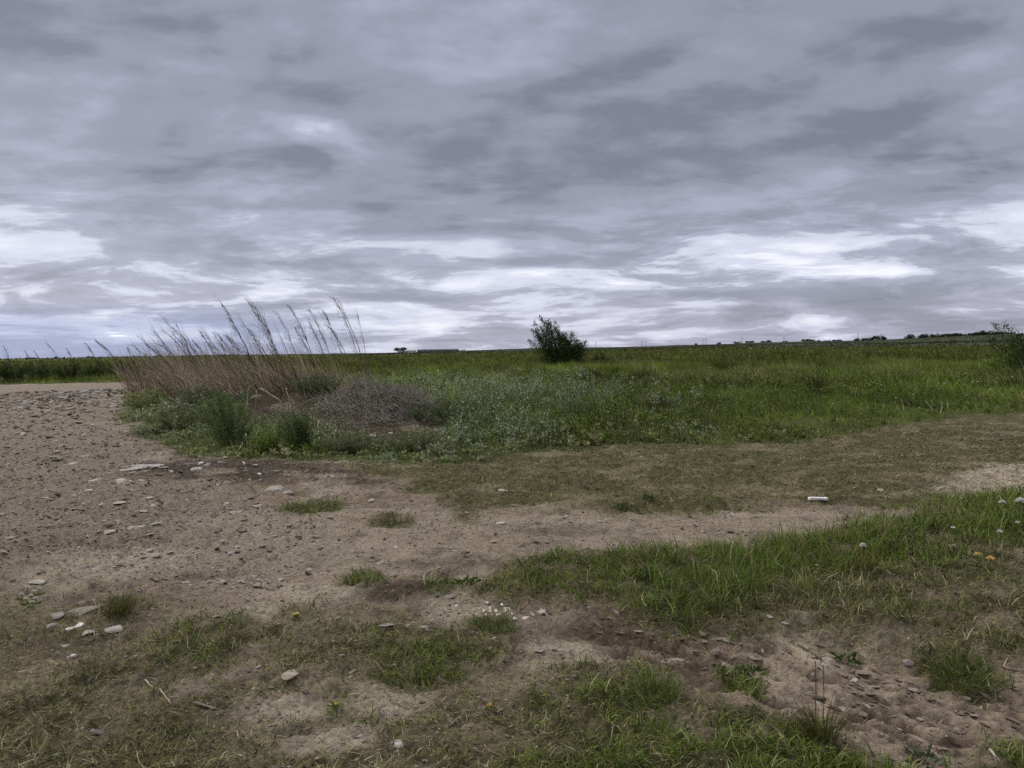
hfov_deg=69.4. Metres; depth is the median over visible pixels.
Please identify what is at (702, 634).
clod
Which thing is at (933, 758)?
broadleaf weed
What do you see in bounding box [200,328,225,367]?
dry weed stalk
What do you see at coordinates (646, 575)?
broadleaf weed
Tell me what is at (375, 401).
brush heap
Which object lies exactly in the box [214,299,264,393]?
dry weed stalk
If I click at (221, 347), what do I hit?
dry weed stalk
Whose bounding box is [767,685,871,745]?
grass tuft
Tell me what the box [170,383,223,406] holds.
weed bush
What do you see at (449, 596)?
stone
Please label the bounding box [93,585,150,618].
grass tuft
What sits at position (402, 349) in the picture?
ridge tree
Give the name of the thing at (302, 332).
dry weed stalk
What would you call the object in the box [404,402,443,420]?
weed bush
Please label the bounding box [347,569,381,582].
grass tuft
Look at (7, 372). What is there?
weed bush
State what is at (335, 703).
dandelion
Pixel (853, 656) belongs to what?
broadleaf weed
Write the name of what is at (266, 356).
dry weed stalk
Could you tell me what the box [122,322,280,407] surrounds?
dry brush
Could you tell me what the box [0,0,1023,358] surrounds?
sky
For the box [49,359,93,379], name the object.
weed bush
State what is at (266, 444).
weed bush
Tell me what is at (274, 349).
dry weed stalk
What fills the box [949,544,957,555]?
dandelion clock
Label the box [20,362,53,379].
weed bush
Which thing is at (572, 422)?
weeds
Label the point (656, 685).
grass tuft
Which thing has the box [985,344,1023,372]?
green bush
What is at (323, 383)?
weed bush
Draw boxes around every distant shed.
[405,349,416,352]
[417,349,446,352]
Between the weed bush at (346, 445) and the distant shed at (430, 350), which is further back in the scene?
the distant shed at (430, 350)
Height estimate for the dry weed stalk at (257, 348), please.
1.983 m
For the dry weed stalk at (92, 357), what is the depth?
52.52 m
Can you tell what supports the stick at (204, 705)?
on the ground at (824, 679)
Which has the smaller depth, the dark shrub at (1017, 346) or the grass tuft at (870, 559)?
the grass tuft at (870, 559)
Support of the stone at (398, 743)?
on the ground at (824, 679)
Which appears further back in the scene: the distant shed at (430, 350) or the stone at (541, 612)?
the distant shed at (430, 350)
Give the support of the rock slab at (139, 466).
on the ground at (824, 679)
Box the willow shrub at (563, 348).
[527,315,591,364]
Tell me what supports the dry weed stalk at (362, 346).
on the ground at (824, 679)
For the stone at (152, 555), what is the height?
0.021 m
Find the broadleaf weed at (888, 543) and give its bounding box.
[881,539,918,548]
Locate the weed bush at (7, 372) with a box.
[0,361,27,380]
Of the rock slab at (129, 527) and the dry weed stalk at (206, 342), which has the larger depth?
the dry weed stalk at (206, 342)
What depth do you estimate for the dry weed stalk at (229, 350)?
24.82 m
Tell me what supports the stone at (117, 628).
on the ground at (824, 679)
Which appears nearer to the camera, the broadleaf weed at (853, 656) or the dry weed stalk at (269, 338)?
the broadleaf weed at (853, 656)
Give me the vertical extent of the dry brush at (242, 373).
2.794 m
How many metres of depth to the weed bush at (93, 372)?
55.80 m
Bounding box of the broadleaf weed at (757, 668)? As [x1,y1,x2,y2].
[733,661,768,685]
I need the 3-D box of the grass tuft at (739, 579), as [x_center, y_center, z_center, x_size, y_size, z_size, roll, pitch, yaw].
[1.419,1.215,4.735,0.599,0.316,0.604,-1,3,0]
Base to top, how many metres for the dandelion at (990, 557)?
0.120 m
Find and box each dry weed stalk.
[84,343,100,378]
[131,344,173,379]
[139,336,176,374]
[151,330,185,377]
[159,315,193,363]
[161,327,203,383]
[168,330,203,377]
[171,319,195,364]
[179,334,205,370]
[191,340,213,375]
[198,327,218,364]
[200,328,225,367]
[212,332,232,374]
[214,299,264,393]
[216,333,246,383]
[224,310,269,406]
[235,313,276,395]
[245,297,283,408]
[247,299,285,397]
[247,328,284,396]
[255,304,289,411]
[265,326,291,403]
[273,311,306,402]
[282,304,316,377]
[292,322,318,378]
[305,317,336,400]
[306,304,339,389]
[319,309,352,398]
[326,321,354,380]
[327,295,362,376]
[337,298,365,378]
[353,312,369,380]
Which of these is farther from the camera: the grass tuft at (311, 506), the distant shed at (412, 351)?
the distant shed at (412, 351)
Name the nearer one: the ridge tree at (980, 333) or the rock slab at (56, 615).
the rock slab at (56, 615)
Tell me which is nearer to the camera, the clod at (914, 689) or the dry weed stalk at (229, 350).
the clod at (914, 689)
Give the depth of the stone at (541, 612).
4.54 m
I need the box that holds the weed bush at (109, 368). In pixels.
[103,359,135,377]
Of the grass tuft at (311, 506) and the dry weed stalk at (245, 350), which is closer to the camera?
the grass tuft at (311, 506)
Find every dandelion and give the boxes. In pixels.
[328,699,340,707]
[484,702,494,709]
[973,552,980,565]
[985,556,995,569]
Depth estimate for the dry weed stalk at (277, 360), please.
15.90 m
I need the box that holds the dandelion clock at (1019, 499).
[1015,496,1023,515]
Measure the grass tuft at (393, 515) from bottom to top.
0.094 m
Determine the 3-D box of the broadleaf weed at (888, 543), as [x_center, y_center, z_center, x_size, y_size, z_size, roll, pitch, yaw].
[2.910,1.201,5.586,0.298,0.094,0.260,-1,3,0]
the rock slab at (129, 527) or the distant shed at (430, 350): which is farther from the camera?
the distant shed at (430, 350)
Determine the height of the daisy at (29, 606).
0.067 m
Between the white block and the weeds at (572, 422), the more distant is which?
the weeds at (572, 422)
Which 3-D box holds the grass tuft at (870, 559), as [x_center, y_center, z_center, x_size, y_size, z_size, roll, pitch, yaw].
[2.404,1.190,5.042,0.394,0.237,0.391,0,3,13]
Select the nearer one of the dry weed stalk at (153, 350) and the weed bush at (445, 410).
the weed bush at (445, 410)
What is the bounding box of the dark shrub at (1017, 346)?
[984,321,1023,371]
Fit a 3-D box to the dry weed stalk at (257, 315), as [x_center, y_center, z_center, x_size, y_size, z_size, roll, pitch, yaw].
[-5.491,-0.708,16.315,0.874,2.569,0.282,-1,3,0]
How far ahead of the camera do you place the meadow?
37.27 m
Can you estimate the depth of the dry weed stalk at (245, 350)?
16.47 m
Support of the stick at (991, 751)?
on the ground at (824, 679)
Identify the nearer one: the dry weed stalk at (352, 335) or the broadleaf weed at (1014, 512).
the broadleaf weed at (1014, 512)
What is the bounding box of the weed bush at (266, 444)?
[245,428,281,453]
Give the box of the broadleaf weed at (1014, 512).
[1000,511,1023,519]
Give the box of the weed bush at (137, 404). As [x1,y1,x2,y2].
[128,398,167,411]
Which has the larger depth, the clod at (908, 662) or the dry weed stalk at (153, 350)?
the dry weed stalk at (153, 350)
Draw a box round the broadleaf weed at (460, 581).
[449,573,480,585]
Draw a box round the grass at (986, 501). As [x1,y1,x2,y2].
[0,423,1023,767]
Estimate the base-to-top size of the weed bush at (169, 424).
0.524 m
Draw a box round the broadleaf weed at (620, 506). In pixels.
[611,501,641,510]
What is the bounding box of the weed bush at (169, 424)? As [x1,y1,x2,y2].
[142,406,200,429]
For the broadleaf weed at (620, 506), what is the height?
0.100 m
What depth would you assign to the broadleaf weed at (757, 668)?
3.79 m
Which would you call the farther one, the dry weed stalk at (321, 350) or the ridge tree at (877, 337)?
the ridge tree at (877, 337)
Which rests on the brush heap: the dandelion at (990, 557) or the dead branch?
the dead branch
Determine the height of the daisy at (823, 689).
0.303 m
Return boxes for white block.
[808,497,828,500]
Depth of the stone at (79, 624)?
4.46 m
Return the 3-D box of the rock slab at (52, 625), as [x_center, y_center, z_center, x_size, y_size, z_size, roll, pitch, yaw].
[-2.778,1.460,4.451,0.083,0.034,0.110,-3,3,-35]
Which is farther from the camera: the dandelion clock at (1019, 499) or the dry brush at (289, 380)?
the dry brush at (289, 380)
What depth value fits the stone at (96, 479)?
9.69 m
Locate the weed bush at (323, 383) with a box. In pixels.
[291,370,343,395]
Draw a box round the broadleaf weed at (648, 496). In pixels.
[642,494,661,499]
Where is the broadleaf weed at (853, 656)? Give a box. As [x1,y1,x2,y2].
[829,649,862,664]
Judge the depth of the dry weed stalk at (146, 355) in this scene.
24.49 m
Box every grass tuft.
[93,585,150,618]
[288,500,331,513]
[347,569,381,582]
[375,511,409,522]
[470,607,518,633]
[624,662,688,709]
[694,554,778,596]
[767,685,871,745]
[840,549,890,573]
[908,636,1017,703]
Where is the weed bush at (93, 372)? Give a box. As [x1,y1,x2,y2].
[79,360,107,376]
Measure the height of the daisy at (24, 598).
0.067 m
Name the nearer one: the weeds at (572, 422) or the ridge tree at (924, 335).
the weeds at (572, 422)
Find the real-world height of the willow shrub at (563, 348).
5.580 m
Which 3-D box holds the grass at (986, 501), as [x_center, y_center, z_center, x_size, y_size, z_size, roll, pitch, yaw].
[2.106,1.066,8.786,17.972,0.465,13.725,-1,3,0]
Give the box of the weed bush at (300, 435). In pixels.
[273,407,320,450]
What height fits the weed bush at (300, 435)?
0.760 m
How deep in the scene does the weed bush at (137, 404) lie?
20.95 m
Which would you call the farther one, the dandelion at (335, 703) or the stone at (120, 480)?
the stone at (120, 480)
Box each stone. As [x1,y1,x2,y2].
[27,579,45,584]
[74,622,82,628]
[82,630,94,635]
[88,478,103,481]
[104,625,122,632]
[113,501,126,503]
[115,478,126,483]
[140,553,162,557]
[281,669,298,679]
[282,490,293,494]
[378,623,392,626]
[391,740,402,747]
[445,594,454,598]
[536,609,545,614]
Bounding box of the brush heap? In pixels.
[271,370,477,429]
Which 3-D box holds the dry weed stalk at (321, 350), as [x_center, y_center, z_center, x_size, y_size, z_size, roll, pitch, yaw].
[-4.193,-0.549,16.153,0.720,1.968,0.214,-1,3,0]
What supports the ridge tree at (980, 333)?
on the ground at (824, 679)
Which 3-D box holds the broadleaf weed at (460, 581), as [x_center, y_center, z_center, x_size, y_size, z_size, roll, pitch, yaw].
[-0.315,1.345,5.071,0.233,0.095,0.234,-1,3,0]
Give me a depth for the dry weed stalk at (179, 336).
25.57 m
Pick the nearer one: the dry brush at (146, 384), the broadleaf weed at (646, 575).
the broadleaf weed at (646, 575)
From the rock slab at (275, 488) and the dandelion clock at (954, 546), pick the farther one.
the rock slab at (275, 488)
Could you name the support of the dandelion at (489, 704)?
on the ground at (824, 679)
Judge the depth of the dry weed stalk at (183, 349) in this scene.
25.70 m
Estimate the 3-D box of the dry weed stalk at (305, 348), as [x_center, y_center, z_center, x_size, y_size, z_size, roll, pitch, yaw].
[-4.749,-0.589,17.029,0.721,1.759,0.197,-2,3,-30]
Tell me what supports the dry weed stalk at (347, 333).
on the ground at (824, 679)
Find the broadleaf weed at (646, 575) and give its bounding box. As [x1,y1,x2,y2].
[624,568,663,582]
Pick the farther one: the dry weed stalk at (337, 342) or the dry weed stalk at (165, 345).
the dry weed stalk at (165, 345)
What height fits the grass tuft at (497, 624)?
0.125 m
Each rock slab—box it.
[46,623,57,628]
[49,611,63,619]
[65,604,107,615]
[104,529,114,534]
[119,525,144,528]
[120,464,163,470]
[265,485,283,490]
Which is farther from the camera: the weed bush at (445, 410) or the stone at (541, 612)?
the weed bush at (445, 410)
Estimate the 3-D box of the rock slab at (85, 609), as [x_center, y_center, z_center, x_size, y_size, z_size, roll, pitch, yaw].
[-2.711,1.437,4.724,0.182,0.053,0.274,0,3,28]
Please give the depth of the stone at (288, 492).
8.47 m
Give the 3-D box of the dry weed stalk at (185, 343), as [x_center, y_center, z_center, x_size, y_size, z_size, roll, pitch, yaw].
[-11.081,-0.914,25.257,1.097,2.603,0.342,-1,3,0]
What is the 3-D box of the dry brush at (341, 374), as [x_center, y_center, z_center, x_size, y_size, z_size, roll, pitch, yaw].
[-4.472,-0.294,17.995,2.862,2.189,2.745,1,3,38]
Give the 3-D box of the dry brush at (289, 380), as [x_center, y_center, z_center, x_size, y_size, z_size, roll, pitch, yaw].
[-5.236,-0.434,18.359,3.231,2.258,2.834,-1,3,0]
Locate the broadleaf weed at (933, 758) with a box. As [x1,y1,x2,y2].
[903,743,948,767]
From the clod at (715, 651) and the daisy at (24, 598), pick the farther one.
the daisy at (24, 598)
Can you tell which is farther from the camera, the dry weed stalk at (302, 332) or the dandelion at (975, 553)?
the dry weed stalk at (302, 332)
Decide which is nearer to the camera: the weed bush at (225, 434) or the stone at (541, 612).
the stone at (541, 612)
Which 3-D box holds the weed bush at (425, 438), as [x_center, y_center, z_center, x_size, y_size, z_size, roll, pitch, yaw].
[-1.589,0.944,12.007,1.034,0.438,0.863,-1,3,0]
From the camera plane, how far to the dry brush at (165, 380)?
23.80 m
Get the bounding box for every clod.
[699,630,705,636]
[710,648,719,654]
[903,659,913,665]
[908,687,920,692]
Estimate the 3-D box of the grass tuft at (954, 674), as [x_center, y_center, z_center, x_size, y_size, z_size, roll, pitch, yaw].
[2.174,1.361,3.565,0.445,0.284,0.486,-1,3,0]
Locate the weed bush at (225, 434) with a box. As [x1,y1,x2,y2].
[192,386,261,446]
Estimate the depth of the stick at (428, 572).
5.40 m
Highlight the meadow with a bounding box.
[0,334,1023,460]
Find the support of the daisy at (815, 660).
on the ground at (824, 679)
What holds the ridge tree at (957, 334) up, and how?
on the ground at (824, 679)
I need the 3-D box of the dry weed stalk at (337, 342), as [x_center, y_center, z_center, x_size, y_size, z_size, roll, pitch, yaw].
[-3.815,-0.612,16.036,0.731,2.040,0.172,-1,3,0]
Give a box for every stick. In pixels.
[193,701,216,709]
[423,567,439,584]
[988,748,1000,761]
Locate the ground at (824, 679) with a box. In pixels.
[0,333,1023,767]
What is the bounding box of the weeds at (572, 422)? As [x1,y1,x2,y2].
[119,362,1023,463]
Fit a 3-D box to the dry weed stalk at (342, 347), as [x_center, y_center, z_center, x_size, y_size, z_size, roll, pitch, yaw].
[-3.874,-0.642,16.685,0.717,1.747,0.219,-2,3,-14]
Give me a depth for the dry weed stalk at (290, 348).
16.33 m
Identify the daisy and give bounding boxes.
[19,596,29,604]
[24,600,36,607]
[813,659,819,722]
[821,664,825,722]
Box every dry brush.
[86,332,183,392]
[112,318,219,393]
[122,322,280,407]
[127,323,235,401]
[162,304,321,399]
[179,324,288,397]
[248,331,347,396]
[281,333,380,392]
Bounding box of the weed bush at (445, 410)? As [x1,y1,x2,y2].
[420,391,480,425]
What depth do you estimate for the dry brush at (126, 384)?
32.66 m
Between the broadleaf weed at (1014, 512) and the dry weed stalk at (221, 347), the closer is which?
the broadleaf weed at (1014, 512)
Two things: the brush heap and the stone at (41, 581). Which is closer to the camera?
the stone at (41, 581)
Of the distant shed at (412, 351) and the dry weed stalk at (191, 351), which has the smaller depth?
the dry weed stalk at (191, 351)
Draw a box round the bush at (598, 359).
[592,351,609,363]
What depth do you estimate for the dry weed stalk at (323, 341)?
16.66 m
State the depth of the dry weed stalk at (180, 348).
24.58 m
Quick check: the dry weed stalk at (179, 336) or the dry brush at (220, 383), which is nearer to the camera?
the dry brush at (220, 383)
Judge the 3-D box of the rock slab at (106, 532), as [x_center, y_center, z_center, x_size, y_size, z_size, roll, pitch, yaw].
[-3.680,1.352,6.774,0.139,0.023,0.120,-2,3,-17]
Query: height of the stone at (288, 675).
0.013 m
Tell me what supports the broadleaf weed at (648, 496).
on the ground at (824, 679)
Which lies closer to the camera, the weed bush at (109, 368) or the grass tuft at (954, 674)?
the grass tuft at (954, 674)
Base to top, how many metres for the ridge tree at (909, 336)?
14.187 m
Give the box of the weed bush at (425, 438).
[380,429,441,452]
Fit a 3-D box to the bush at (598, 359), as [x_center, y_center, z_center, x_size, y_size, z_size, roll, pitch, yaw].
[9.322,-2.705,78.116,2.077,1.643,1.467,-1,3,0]
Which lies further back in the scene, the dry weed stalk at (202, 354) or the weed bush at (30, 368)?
the weed bush at (30, 368)
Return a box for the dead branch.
[260,388,280,408]
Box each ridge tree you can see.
[394,347,406,351]
[872,335,884,339]
[904,334,914,338]
[919,334,933,337]
[950,333,963,336]
[975,330,987,335]
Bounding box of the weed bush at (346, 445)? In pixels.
[319,432,376,453]
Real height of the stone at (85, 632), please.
0.016 m
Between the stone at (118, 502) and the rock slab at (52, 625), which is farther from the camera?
the stone at (118, 502)
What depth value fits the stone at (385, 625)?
4.24 m

